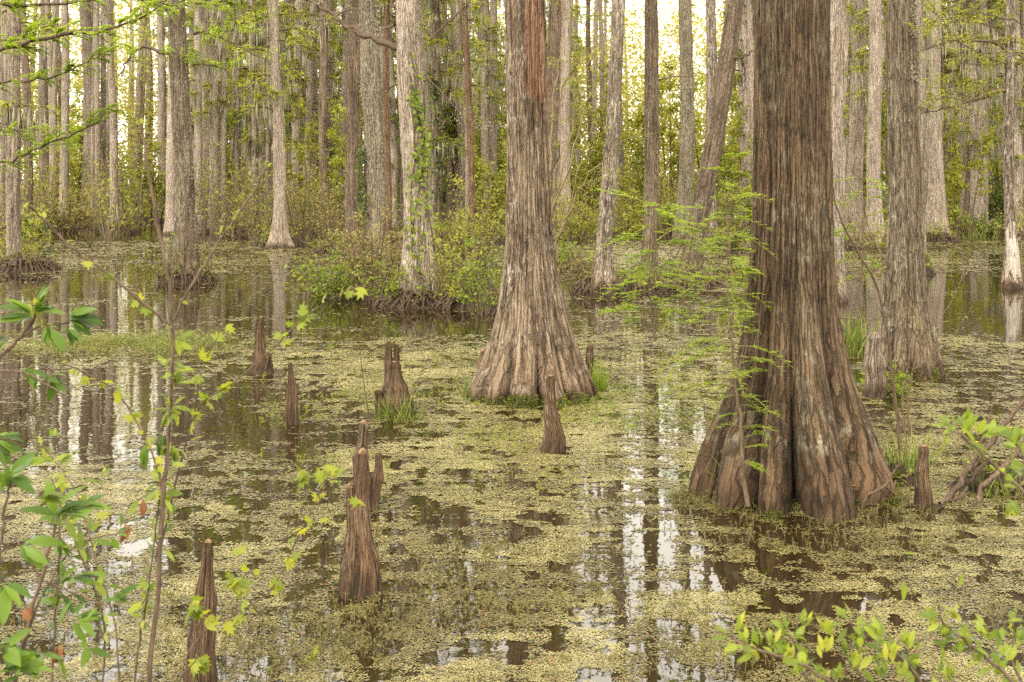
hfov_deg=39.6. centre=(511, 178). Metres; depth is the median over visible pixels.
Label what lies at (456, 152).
slim tree
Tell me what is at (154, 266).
shrub
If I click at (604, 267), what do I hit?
cypress tree
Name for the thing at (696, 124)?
young tree
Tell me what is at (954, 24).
slim tree
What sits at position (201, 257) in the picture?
shrub
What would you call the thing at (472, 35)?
slim tree
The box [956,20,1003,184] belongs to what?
slim tree
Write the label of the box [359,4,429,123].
slim tree
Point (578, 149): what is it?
slim tree
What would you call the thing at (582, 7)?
slim tree
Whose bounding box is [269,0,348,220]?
slim tree
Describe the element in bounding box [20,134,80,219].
shrub
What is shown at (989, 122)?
slim tree
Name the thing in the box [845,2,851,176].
slim tree
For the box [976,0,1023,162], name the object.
slim tree
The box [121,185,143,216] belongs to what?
shrub
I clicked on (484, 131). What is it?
slim tree
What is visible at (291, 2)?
cypress tree
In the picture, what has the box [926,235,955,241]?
hummock
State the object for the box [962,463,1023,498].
grass tuft
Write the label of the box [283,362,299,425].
cypress knee
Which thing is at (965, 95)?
cypress tree
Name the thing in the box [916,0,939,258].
cypress tree
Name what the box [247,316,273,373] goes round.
cypress knee
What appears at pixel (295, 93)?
slim tree
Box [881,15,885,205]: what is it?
slim tree
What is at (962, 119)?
slim tree
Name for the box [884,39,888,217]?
slim tree
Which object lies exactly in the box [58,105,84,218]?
young tree
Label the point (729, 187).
young cypress
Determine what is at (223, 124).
slim tree
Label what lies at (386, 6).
cypress tree
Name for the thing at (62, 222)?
shrub
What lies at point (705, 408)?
bare twig
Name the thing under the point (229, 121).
slim tree
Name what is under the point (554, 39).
cypress tree
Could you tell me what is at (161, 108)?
cypress tree
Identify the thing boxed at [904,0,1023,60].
cypress tree
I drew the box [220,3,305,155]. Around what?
slim tree
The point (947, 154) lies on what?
slim tree
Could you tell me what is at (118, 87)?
cypress tree
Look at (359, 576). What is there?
cypress knee
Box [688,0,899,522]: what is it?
cypress tree
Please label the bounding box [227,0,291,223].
slim tree
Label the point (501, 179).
young tree
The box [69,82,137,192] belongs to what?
young tree
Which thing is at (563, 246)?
shrub
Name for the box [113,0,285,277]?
cypress tree
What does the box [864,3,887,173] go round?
slim tree
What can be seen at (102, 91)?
slim tree
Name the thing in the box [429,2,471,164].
slim tree
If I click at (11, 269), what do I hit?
hummock
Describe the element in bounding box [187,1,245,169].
slim tree
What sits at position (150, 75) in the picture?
cypress tree
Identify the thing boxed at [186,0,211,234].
slim tree
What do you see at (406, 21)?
cypress tree
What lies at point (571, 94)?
slim tree
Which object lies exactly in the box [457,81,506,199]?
young tree
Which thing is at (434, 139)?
vine
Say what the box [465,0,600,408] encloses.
cypress tree
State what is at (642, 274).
young cypress
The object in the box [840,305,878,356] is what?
grass tuft
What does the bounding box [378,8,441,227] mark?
slim tree
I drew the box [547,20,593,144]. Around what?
slim tree
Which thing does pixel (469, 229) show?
shrub
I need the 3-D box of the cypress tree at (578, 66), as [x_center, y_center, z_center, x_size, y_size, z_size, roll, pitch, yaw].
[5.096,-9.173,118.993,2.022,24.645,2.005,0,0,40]
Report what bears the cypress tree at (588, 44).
on the water
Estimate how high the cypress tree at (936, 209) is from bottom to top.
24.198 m
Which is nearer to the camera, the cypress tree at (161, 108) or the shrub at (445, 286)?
the shrub at (445, 286)
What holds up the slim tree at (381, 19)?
in the water
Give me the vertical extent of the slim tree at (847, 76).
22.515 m
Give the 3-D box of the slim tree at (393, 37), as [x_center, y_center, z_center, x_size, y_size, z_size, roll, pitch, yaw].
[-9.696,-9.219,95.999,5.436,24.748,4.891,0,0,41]
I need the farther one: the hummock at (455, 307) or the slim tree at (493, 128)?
the slim tree at (493, 128)
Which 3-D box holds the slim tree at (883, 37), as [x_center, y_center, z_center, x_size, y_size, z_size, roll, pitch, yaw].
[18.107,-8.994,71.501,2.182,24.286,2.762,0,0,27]
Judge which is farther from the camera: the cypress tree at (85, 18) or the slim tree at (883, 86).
the slim tree at (883, 86)
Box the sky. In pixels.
[0,0,1003,187]
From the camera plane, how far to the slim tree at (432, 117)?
73.34 m
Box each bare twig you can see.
[359,344,424,419]
[693,382,708,429]
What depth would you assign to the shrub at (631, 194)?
69.78 m
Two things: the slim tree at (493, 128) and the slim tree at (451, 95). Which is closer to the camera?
the slim tree at (493, 128)
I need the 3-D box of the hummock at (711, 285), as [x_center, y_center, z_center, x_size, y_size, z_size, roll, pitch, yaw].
[4.626,2.712,37.208,1.774,0.354,1.647,0,0,0]
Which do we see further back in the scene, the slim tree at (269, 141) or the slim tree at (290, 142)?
the slim tree at (290, 142)
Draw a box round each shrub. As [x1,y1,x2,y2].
[0,197,53,258]
[0,286,116,467]
[0,428,138,681]
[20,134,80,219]
[21,208,56,240]
[33,176,110,233]
[52,205,123,228]
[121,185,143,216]
[141,231,190,281]
[193,224,215,274]
[206,160,271,220]
[226,157,291,239]
[271,144,344,239]
[282,248,383,299]
[305,176,365,243]
[326,191,402,300]
[352,252,411,304]
[421,213,481,299]
[433,156,505,268]
[443,213,504,315]
[553,236,586,259]
[557,176,598,242]
[557,238,619,286]
[614,163,659,229]
[658,152,692,238]
[707,178,751,253]
[712,603,1023,681]
[847,211,887,253]
[860,358,912,395]
[901,406,1023,601]
[925,246,933,268]
[945,188,959,224]
[959,211,1002,234]
[988,170,1003,223]
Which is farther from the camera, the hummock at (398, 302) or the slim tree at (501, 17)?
the slim tree at (501, 17)
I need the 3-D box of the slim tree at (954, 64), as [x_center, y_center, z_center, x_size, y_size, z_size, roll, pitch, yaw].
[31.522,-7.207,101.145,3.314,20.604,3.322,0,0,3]
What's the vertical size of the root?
0.508 m
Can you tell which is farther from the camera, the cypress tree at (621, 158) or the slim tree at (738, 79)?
the cypress tree at (621, 158)
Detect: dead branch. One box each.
[938,435,1023,507]
[944,374,1023,502]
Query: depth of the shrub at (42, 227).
64.60 m
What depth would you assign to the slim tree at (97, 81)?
84.79 m
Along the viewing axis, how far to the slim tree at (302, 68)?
96.33 m
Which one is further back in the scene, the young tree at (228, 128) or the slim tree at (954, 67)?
the slim tree at (954, 67)
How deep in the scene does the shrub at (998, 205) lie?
76.81 m
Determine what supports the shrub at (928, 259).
in the water
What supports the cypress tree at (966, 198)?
on the hummock at (974, 229)
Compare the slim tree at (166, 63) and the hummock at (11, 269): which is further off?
the slim tree at (166, 63)
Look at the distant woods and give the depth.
118.23 m
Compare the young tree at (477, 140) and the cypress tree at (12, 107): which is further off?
the young tree at (477, 140)
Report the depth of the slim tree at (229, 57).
92.05 m
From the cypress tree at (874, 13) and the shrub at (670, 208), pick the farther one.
the shrub at (670, 208)
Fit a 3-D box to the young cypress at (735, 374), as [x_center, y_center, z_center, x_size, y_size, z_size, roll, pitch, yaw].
[1.708,1.400,11.730,1.206,2.599,1.517,0,0,0]
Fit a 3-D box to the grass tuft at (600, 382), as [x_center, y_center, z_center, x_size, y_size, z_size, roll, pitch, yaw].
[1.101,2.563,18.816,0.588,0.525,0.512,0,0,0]
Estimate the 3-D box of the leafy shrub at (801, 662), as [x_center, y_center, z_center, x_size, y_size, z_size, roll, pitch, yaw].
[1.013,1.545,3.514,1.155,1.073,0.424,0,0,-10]
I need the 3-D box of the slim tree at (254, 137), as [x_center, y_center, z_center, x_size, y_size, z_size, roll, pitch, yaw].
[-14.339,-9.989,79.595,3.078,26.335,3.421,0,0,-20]
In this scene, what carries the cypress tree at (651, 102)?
on the hummock at (668, 291)
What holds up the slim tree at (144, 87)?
on the ground
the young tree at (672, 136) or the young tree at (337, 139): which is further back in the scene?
the young tree at (672, 136)
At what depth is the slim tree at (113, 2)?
97.15 m
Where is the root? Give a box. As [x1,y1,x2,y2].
[860,461,903,508]
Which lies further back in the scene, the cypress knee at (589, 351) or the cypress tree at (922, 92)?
the cypress tree at (922, 92)
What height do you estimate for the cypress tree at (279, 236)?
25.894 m
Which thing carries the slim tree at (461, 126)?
in the water
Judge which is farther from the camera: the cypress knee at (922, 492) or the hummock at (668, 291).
the hummock at (668, 291)
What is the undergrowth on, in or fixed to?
in the water
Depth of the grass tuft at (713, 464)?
12.44 m
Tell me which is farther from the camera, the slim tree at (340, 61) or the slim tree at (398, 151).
the slim tree at (398, 151)
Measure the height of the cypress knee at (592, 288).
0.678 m
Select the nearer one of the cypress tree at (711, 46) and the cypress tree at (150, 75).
the cypress tree at (711, 46)
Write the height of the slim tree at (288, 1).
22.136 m
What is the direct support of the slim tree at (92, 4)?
in the water
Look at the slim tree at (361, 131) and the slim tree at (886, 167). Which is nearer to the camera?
the slim tree at (886, 167)
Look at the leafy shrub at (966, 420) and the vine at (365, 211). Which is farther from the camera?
the vine at (365, 211)
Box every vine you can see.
[353,144,377,259]
[402,52,445,292]
[430,70,445,224]
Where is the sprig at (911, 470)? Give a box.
[887,457,929,485]
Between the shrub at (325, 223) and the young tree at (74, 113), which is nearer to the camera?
the shrub at (325, 223)
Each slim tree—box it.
[0,5,5,229]
[3,0,6,214]
[26,0,37,113]
[44,0,52,202]
[46,0,60,213]
[48,0,55,107]
[59,0,70,218]
[75,1,93,151]
[91,1,94,213]
[94,2,101,217]
[100,12,105,216]
[106,0,113,194]
[106,0,117,30]
[131,4,144,205]
[135,7,149,207]
[135,11,193,124]
[142,1,229,161]
[150,13,188,113]
[152,3,188,126]
[162,56,173,234]
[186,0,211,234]
[187,0,239,232]
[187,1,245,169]
[218,0,227,166]
[218,1,257,209]
[219,0,225,231]
[219,2,231,150]
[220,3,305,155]
[226,0,282,187]
[226,1,247,140]
[226,29,247,147]
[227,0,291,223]
[229,0,266,224]
[229,24,232,165]
[232,0,235,180]
[235,0,338,222]
[246,0,293,221]
[247,0,319,168]
[256,0,304,205]
[262,0,332,224]
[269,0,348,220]
[270,127,272,215]
[285,3,342,190]
[285,26,307,203]
[304,0,345,121]
[304,1,342,191]
[312,35,317,221]
[333,1,342,114]
[338,1,395,164]
[339,36,362,161]
[340,0,348,223]
[341,0,431,230]
[358,85,363,201]
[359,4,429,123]
[378,4,392,109]
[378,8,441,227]
[394,0,400,206]
[420,0,450,194]
[428,0,489,211]
[428,2,473,221]
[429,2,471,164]
[429,6,489,128]
[430,0,433,205]
[441,9,476,215]
[447,0,492,223]
[452,2,464,212]
[463,0,505,212]
[464,0,506,224]
[474,0,504,151]
[474,0,505,224]
[493,0,506,152]
[494,4,504,55]
[545,0,607,223]
[546,5,586,205]
[546,5,599,145]
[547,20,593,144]
[558,0,572,234]
[570,0,592,154]
[591,0,597,193]
[598,0,604,191]
[604,0,608,90]
[613,121,619,228]
[702,0,754,234]
[716,0,754,228]
[717,0,738,142]
[720,16,738,128]
[737,36,742,224]
[842,0,886,206]
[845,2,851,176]
[848,0,885,157]
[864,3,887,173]
[865,30,884,112]
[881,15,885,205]
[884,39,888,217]
[924,0,960,84]
[926,0,1004,223]
[940,0,963,162]
[941,1,968,223]
[942,0,968,164]
[943,1,967,221]
[944,2,959,187]
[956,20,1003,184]
[958,18,1003,206]
[966,0,977,218]
[970,0,1023,234]
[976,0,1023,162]
[977,8,999,185]
[989,0,1023,207]
[989,7,1004,219]
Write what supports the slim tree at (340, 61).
in the water
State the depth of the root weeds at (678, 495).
12.26 m
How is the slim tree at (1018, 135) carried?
in the water
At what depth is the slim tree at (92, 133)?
85.17 m
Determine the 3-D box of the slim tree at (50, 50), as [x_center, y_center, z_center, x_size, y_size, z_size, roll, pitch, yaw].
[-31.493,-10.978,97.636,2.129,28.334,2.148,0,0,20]
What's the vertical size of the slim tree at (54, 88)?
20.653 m
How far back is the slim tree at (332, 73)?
88.02 m
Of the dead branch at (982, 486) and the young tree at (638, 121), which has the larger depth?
the young tree at (638, 121)
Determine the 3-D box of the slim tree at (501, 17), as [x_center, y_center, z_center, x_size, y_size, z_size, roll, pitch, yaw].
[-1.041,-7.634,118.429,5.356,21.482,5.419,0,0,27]
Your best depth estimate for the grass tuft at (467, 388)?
18.48 m
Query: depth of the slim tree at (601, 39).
86.94 m
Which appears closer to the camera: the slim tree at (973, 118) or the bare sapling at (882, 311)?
the bare sapling at (882, 311)
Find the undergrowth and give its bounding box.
[0,115,1023,238]
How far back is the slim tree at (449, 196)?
90.88 m
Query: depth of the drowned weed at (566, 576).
11.24 m
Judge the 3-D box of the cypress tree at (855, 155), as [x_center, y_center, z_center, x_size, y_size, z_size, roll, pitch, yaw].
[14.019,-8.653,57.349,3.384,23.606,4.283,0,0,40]
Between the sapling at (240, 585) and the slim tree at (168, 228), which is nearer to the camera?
the sapling at (240, 585)
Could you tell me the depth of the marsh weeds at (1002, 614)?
11.07 m
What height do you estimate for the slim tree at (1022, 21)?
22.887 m
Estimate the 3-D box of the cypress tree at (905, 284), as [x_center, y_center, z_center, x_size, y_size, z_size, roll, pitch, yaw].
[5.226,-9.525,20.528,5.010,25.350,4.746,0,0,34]
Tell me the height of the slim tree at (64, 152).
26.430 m
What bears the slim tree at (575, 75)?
on the ground
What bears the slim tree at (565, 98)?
in the water
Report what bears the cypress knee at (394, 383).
on the water
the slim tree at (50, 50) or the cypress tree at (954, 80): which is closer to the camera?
the slim tree at (50, 50)
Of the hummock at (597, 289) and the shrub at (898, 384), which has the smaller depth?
the shrub at (898, 384)
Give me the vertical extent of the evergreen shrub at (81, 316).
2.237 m
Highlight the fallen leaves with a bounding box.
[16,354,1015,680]
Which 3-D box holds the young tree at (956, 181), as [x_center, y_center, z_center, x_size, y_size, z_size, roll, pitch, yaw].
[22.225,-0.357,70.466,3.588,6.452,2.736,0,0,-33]
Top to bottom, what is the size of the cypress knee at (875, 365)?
0.990 m
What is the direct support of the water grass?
in the water
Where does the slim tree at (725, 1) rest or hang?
in the water
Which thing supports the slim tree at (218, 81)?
in the water
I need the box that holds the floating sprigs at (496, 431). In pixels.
[258,308,732,515]
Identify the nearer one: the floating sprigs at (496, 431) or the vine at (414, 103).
the floating sprigs at (496, 431)
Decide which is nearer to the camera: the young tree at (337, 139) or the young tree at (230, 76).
the young tree at (337, 139)
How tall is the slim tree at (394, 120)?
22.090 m
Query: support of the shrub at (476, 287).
on the water
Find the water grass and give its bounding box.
[0,321,339,367]
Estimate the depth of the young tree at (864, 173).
74.65 m
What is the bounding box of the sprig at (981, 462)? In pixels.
[943,454,1023,496]
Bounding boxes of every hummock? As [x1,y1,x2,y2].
[0,255,58,272]
[97,224,135,233]
[164,268,211,282]
[315,246,342,253]
[377,292,435,307]
[434,295,497,309]
[475,238,505,245]
[576,279,619,295]
[629,282,677,294]
[669,277,717,287]
[844,241,881,250]
[888,462,914,486]
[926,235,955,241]
[926,267,935,274]
[949,460,1023,494]
[951,226,1004,232]
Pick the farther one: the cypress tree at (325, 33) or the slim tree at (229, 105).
the slim tree at (229, 105)
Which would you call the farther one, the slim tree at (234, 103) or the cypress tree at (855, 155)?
the slim tree at (234, 103)
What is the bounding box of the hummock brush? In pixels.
[0,205,1003,310]
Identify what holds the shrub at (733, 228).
in the water
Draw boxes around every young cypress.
[588,187,720,340]
[648,191,791,506]
[689,151,752,320]
[833,177,888,315]
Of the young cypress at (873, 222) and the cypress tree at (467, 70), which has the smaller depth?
the young cypress at (873, 222)
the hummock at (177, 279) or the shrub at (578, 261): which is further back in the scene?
the hummock at (177, 279)
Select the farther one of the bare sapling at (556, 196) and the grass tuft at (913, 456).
the bare sapling at (556, 196)
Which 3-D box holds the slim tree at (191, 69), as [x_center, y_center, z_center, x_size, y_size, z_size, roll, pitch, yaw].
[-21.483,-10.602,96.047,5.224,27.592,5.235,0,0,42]
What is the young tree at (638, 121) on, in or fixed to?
in the water
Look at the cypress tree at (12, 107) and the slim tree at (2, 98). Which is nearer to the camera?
the cypress tree at (12, 107)
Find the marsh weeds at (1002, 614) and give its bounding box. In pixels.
[356,417,1023,681]
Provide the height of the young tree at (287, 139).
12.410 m
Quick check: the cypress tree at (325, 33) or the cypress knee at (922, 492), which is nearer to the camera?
the cypress knee at (922, 492)
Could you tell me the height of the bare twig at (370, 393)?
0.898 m
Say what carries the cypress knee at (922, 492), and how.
on the water
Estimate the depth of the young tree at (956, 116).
89.62 m
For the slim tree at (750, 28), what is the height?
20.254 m
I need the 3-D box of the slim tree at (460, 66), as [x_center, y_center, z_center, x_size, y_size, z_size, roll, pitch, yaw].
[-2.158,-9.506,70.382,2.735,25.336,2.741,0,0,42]
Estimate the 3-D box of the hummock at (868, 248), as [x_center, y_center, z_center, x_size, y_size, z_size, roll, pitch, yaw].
[13.784,2.684,56.344,2.823,0.444,2.514,0,0,0]
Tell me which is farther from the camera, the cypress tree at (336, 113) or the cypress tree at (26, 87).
the cypress tree at (336, 113)
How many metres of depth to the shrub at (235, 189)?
80.92 m
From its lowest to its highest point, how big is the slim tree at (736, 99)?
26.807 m
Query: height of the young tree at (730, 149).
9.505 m
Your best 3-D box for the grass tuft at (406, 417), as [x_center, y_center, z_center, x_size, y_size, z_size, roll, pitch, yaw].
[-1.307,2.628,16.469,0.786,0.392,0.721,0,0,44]
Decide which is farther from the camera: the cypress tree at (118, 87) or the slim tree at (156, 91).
the cypress tree at (118, 87)
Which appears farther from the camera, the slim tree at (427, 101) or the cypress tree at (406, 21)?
the slim tree at (427, 101)
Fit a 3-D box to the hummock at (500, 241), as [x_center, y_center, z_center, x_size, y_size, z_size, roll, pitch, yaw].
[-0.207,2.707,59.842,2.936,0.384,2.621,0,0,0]
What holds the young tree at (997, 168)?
in the water
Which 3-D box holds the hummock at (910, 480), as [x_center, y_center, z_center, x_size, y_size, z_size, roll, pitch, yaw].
[3.541,2.742,13.060,0.424,0.287,0.404,0,0,0]
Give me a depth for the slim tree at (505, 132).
78.47 m
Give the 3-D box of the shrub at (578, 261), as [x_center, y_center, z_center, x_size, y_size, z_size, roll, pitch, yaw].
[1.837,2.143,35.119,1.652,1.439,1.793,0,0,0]
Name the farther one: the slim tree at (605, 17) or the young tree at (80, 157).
the slim tree at (605, 17)
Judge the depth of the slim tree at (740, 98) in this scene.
78.74 m
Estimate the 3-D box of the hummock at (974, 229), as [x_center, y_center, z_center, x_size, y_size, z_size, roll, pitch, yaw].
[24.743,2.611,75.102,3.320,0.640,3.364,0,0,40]
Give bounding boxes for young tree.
[23,59,80,196]
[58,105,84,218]
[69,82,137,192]
[129,138,192,221]
[218,100,246,201]
[226,69,265,185]
[283,84,345,221]
[284,63,339,180]
[315,92,346,232]
[397,126,400,197]
[431,99,480,211]
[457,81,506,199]
[467,135,506,234]
[556,112,622,228]
[572,47,622,212]
[582,75,673,220]
[659,57,698,198]
[693,71,738,221]
[703,72,739,220]
[727,95,752,235]
[848,67,888,216]
[848,85,866,203]
[926,100,1003,201]
[942,110,995,234]
[989,84,1003,211]
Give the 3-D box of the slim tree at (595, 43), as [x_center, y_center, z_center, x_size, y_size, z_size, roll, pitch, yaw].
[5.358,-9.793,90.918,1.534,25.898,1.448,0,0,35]
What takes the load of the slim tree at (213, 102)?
in the water
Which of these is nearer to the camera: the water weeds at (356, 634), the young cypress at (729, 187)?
the water weeds at (356, 634)
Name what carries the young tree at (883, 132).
in the water
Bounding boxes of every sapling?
[20,118,381,681]
[179,464,380,681]
[546,0,676,261]
[833,186,902,454]
[849,184,982,436]
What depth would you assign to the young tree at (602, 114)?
84.65 m
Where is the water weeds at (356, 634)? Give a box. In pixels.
[1,455,905,681]
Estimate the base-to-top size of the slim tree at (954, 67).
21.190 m
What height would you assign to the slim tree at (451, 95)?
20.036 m
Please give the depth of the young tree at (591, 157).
78.13 m
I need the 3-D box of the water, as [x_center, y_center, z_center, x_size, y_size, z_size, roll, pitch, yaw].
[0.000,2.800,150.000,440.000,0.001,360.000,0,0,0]
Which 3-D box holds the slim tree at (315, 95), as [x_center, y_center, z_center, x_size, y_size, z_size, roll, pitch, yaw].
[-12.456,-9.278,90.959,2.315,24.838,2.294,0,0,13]
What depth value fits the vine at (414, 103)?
31.38 m
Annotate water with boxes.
[0,209,1023,681]
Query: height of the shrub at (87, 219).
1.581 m
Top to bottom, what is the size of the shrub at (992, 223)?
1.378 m
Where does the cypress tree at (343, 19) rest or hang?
on the water
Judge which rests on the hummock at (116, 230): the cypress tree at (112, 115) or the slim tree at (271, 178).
the cypress tree at (112, 115)
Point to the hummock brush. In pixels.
(46, 260)
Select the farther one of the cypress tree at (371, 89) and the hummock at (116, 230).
the hummock at (116, 230)
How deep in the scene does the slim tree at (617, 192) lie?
76.56 m
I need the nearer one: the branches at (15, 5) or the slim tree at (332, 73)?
the branches at (15, 5)
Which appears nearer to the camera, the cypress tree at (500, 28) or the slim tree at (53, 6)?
the cypress tree at (500, 28)
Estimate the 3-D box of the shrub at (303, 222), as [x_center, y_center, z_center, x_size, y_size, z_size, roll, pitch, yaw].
[-9.194,0.612,64.836,3.480,4.525,3.447,0,0,0]
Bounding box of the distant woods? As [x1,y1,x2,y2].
[20,0,1003,208]
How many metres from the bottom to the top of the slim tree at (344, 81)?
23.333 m
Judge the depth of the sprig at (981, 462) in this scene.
12.74 m
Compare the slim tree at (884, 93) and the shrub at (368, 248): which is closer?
the shrub at (368, 248)
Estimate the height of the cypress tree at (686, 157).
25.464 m
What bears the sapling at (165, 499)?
on the bank
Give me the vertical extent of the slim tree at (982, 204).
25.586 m
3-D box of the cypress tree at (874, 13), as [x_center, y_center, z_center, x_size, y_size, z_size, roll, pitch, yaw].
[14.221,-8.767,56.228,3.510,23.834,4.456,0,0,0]
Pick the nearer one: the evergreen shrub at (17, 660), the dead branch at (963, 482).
the evergreen shrub at (17, 660)
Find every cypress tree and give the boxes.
[0,0,57,255]
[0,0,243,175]
[20,1,46,224]
[37,0,48,211]
[52,0,70,155]
[79,2,92,213]
[99,0,120,223]
[106,3,137,118]
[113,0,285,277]
[124,0,134,200]
[144,17,153,203]
[156,0,165,220]
[163,0,240,216]
[226,4,246,149]
[232,0,321,247]
[286,0,308,187]
[291,0,506,299]
[318,0,346,238]
[318,0,362,117]
[333,38,340,190]
[344,0,360,263]
[358,0,390,277]
[377,0,394,239]
[395,0,482,232]
[454,0,493,238]
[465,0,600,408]
[471,0,504,119]
[547,0,560,253]
[572,0,580,206]
[586,0,591,183]
[591,0,625,294]
[619,93,624,207]
[624,22,627,186]
[639,0,698,278]
[662,0,754,272]
[671,0,694,239]
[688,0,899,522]
[705,0,718,243]
[830,0,847,302]
[844,0,886,240]
[844,0,886,247]
[876,0,945,380]
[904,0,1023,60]
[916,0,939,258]
[916,0,1023,288]
[924,0,950,233]
[942,1,1005,223]
[942,22,968,158]
[943,6,958,156]
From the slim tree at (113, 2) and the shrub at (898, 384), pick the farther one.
the slim tree at (113, 2)
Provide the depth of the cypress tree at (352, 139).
46.87 m
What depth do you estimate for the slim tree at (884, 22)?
82.35 m
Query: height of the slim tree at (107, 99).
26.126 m
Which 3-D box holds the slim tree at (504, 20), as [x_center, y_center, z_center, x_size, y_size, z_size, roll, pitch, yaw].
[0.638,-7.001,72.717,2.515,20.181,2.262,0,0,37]
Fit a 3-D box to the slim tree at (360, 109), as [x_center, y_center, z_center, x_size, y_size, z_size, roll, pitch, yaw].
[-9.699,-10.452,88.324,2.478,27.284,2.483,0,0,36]
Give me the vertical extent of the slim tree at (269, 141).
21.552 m
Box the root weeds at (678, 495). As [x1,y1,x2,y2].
[664,484,913,520]
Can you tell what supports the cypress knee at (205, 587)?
on the water
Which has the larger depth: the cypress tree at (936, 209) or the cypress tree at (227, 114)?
the cypress tree at (227, 114)
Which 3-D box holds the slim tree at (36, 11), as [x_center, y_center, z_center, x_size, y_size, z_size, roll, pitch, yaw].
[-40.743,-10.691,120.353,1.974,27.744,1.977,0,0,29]
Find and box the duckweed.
[0,241,1023,681]
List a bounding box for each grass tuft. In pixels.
[360,391,436,421]
[453,373,472,393]
[587,355,616,390]
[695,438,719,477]
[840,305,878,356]
[875,427,954,476]
[951,224,999,238]
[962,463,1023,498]
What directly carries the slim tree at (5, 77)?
in the water
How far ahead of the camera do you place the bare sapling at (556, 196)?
28.02 m
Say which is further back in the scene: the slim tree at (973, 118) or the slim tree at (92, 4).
the slim tree at (92, 4)
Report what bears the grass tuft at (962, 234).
on the water
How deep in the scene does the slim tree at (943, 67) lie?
78.16 m
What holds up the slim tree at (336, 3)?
in the water
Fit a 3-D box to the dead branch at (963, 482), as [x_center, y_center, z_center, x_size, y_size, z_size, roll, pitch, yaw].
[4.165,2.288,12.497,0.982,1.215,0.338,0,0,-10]
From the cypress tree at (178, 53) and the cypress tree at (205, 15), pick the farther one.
the cypress tree at (205, 15)
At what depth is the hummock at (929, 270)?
41.60 m
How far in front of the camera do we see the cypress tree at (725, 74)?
38.66 m
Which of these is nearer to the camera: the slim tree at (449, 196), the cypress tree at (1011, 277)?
the cypress tree at (1011, 277)
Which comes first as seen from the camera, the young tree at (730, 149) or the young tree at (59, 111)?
the young tree at (730, 149)
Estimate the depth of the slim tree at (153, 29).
96.19 m
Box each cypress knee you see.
[183,539,217,681]
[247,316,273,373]
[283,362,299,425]
[338,448,382,601]
[352,420,383,509]
[374,338,414,419]
[539,374,565,453]
[585,345,593,375]
[590,276,595,297]
[861,332,887,397]
[913,444,933,509]
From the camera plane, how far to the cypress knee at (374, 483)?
12.04 m
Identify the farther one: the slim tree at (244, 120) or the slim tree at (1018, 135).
the slim tree at (244, 120)
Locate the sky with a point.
(642, 2)
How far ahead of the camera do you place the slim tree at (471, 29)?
97.94 m
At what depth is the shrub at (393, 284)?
31.24 m
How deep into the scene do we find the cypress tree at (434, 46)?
72.78 m
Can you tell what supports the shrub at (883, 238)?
on the water
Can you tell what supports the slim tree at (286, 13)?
in the water
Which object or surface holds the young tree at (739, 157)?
in the water
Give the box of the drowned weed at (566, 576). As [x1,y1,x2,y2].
[0,240,1023,681]
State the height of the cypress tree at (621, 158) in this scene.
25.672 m
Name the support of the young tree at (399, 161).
in the water
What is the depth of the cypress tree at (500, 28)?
98.54 m
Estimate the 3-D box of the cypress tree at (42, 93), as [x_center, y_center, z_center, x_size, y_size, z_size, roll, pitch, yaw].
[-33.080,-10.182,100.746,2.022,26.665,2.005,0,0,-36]
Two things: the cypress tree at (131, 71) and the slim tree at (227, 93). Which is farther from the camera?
the cypress tree at (131, 71)
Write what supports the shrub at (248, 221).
in the water
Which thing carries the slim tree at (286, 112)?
in the water
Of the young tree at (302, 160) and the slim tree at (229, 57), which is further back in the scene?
the slim tree at (229, 57)
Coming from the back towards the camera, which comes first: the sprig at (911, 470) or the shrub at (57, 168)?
the shrub at (57, 168)
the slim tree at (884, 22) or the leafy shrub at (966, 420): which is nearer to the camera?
the leafy shrub at (966, 420)
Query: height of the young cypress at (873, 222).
3.066 m
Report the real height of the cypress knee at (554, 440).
0.948 m
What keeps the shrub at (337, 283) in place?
in the water
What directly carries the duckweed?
on the water
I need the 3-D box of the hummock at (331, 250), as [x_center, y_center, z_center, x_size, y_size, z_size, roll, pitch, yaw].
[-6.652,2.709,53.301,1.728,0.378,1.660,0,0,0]
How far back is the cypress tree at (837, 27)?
32.15 m
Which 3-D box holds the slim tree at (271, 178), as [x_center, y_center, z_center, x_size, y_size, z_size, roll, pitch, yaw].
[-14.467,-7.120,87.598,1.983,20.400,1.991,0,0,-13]
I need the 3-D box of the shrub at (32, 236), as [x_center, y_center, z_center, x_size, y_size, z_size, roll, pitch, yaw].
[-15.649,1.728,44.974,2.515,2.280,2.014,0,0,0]
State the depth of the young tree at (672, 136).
91.19 m
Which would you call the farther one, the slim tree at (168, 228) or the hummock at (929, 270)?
the slim tree at (168, 228)
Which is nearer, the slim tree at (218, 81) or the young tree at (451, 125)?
the slim tree at (218, 81)
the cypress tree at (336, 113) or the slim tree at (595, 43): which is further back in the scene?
the cypress tree at (336, 113)
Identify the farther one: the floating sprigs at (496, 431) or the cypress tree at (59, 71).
the cypress tree at (59, 71)
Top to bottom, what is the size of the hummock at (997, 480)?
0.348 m
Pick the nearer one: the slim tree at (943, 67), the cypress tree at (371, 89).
the cypress tree at (371, 89)
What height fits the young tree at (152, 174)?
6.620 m
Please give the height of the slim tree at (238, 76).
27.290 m
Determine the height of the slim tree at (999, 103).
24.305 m
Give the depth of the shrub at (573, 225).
61.90 m
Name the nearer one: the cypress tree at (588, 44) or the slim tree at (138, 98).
the cypress tree at (588, 44)
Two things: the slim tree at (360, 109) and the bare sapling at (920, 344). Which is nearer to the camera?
the bare sapling at (920, 344)
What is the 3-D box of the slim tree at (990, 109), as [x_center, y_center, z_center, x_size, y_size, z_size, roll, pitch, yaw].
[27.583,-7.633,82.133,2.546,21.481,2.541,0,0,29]

